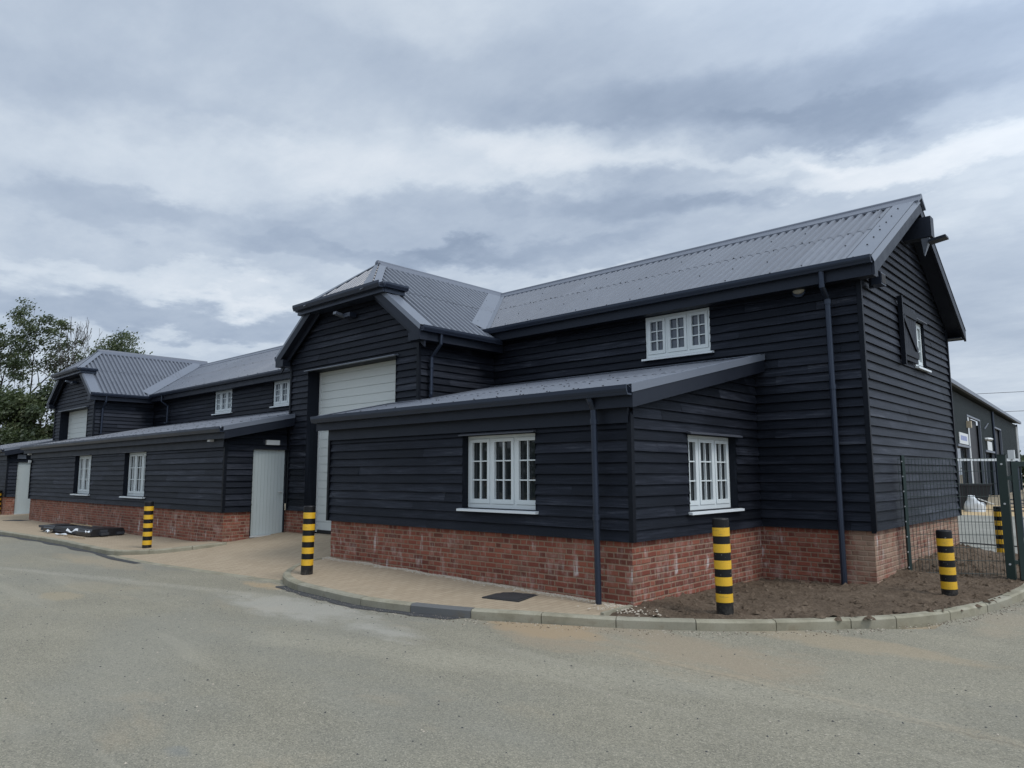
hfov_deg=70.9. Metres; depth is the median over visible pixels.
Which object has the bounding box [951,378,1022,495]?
shed
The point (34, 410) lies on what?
shrub
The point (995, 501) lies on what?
ground
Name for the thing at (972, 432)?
shutter door
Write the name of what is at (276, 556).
pavement
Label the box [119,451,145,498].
window
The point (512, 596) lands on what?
manhole cover
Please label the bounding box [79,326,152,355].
tree
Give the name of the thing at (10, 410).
shrub
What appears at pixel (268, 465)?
door
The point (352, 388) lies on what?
roller door
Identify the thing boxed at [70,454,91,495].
window
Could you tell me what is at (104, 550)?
kerb
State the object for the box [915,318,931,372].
window
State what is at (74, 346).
tree
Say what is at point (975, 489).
skip
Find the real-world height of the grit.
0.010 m
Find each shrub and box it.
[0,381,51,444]
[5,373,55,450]
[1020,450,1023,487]
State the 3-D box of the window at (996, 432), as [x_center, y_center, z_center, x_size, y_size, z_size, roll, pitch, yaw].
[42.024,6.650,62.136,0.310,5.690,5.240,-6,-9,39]
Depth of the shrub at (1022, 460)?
84.43 m
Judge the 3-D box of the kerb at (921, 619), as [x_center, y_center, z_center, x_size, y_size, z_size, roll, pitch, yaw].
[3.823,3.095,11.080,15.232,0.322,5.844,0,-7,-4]
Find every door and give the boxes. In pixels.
[14,462,30,513]
[59,406,88,438]
[249,449,284,537]
[304,354,397,533]
[965,414,984,482]
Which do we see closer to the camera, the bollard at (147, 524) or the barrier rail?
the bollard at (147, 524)
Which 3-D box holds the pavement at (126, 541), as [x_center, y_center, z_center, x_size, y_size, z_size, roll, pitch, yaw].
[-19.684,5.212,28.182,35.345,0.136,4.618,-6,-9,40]
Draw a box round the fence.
[897,455,1004,575]
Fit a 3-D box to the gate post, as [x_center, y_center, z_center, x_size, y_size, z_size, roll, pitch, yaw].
[7.827,2.126,11.284,0.242,2.170,0.139,-7,-10,42]
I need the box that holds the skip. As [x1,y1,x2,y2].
[959,483,991,509]
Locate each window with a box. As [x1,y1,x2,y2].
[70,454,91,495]
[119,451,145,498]
[211,390,232,414]
[269,379,289,407]
[456,429,538,513]
[641,307,713,360]
[687,431,744,514]
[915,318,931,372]
[956,444,971,482]
[984,450,996,495]
[995,427,1002,453]
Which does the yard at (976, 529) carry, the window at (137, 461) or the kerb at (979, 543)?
the kerb at (979, 543)
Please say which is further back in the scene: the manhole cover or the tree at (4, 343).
the tree at (4, 343)
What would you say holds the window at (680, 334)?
in the barn
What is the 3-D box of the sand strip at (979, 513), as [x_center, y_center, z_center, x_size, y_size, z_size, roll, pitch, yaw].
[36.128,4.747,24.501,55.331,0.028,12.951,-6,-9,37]
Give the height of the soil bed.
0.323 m
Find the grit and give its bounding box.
[4,565,1022,766]
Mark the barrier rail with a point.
(1017, 460)
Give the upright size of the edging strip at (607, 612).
0.070 m
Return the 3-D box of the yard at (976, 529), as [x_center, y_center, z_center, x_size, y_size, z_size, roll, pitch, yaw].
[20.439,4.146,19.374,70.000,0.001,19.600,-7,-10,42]
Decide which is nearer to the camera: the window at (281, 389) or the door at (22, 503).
the window at (281, 389)
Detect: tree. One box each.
[0,297,41,388]
[0,304,87,444]
[41,317,101,384]
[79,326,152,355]
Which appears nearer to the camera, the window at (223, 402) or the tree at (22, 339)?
the window at (223, 402)
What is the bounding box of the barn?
[0,194,965,616]
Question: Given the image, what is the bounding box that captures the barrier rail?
[957,458,1023,533]
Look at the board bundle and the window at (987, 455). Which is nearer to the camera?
the board bundle
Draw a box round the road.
[0,536,1023,767]
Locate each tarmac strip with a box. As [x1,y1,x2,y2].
[0,535,138,563]
[276,586,463,618]
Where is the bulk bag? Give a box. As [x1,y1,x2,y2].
[964,495,993,511]
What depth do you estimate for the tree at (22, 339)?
56.93 m
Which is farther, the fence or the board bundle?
the board bundle
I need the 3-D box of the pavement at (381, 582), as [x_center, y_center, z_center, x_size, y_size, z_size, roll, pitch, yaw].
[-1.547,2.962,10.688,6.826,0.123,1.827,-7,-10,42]
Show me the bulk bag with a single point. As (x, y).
(973, 506)
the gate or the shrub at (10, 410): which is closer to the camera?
the gate
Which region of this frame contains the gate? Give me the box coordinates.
[1007,461,1023,579]
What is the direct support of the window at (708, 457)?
in the barn
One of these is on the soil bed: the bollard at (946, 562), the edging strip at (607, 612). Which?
the bollard at (946, 562)
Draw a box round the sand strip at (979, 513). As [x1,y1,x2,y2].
[962,505,1023,516]
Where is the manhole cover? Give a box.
[482,592,536,601]
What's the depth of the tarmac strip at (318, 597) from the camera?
9.63 m
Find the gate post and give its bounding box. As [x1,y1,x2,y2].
[996,450,1016,579]
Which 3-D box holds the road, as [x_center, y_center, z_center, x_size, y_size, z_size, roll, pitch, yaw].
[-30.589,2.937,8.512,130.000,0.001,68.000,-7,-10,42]
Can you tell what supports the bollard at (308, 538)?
on the pavement at (381, 582)
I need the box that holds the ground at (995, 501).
[266,483,1023,628]
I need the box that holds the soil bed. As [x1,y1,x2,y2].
[609,544,1023,618]
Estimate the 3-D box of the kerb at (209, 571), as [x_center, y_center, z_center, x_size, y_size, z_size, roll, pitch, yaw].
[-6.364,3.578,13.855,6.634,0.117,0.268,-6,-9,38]
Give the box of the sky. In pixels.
[0,0,1023,454]
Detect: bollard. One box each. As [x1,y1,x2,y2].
[142,501,153,547]
[301,506,315,574]
[712,518,733,614]
[935,530,957,595]
[993,506,1003,552]
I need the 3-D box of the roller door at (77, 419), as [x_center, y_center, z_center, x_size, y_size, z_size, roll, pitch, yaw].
[-17.988,3.055,29.610,3.560,4.200,0.530,-7,-10,42]
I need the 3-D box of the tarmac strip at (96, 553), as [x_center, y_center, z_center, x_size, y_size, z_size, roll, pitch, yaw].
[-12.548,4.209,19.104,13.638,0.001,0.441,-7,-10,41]
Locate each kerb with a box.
[0,530,226,555]
[107,555,282,582]
[283,558,1023,630]
[960,542,1016,546]
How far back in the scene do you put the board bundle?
20.15 m
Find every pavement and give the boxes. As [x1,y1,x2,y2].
[0,514,217,549]
[120,532,330,579]
[291,557,622,614]
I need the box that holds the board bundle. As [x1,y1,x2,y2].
[39,523,124,536]
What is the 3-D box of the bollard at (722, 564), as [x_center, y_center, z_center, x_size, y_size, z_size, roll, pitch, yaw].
[2.521,2.286,8.583,0.201,1.350,0.201,-8,-10,42]
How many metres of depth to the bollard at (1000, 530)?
15.32 m
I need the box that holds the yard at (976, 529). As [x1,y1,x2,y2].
[958,515,1023,553]
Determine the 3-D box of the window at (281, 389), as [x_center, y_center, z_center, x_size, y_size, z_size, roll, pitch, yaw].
[-7.214,0.291,22.768,1.450,0.850,0.180,-7,-10,42]
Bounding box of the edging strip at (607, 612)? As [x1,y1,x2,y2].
[600,605,632,615]
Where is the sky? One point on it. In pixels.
(185, 175)
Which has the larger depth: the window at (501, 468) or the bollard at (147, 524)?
the bollard at (147, 524)

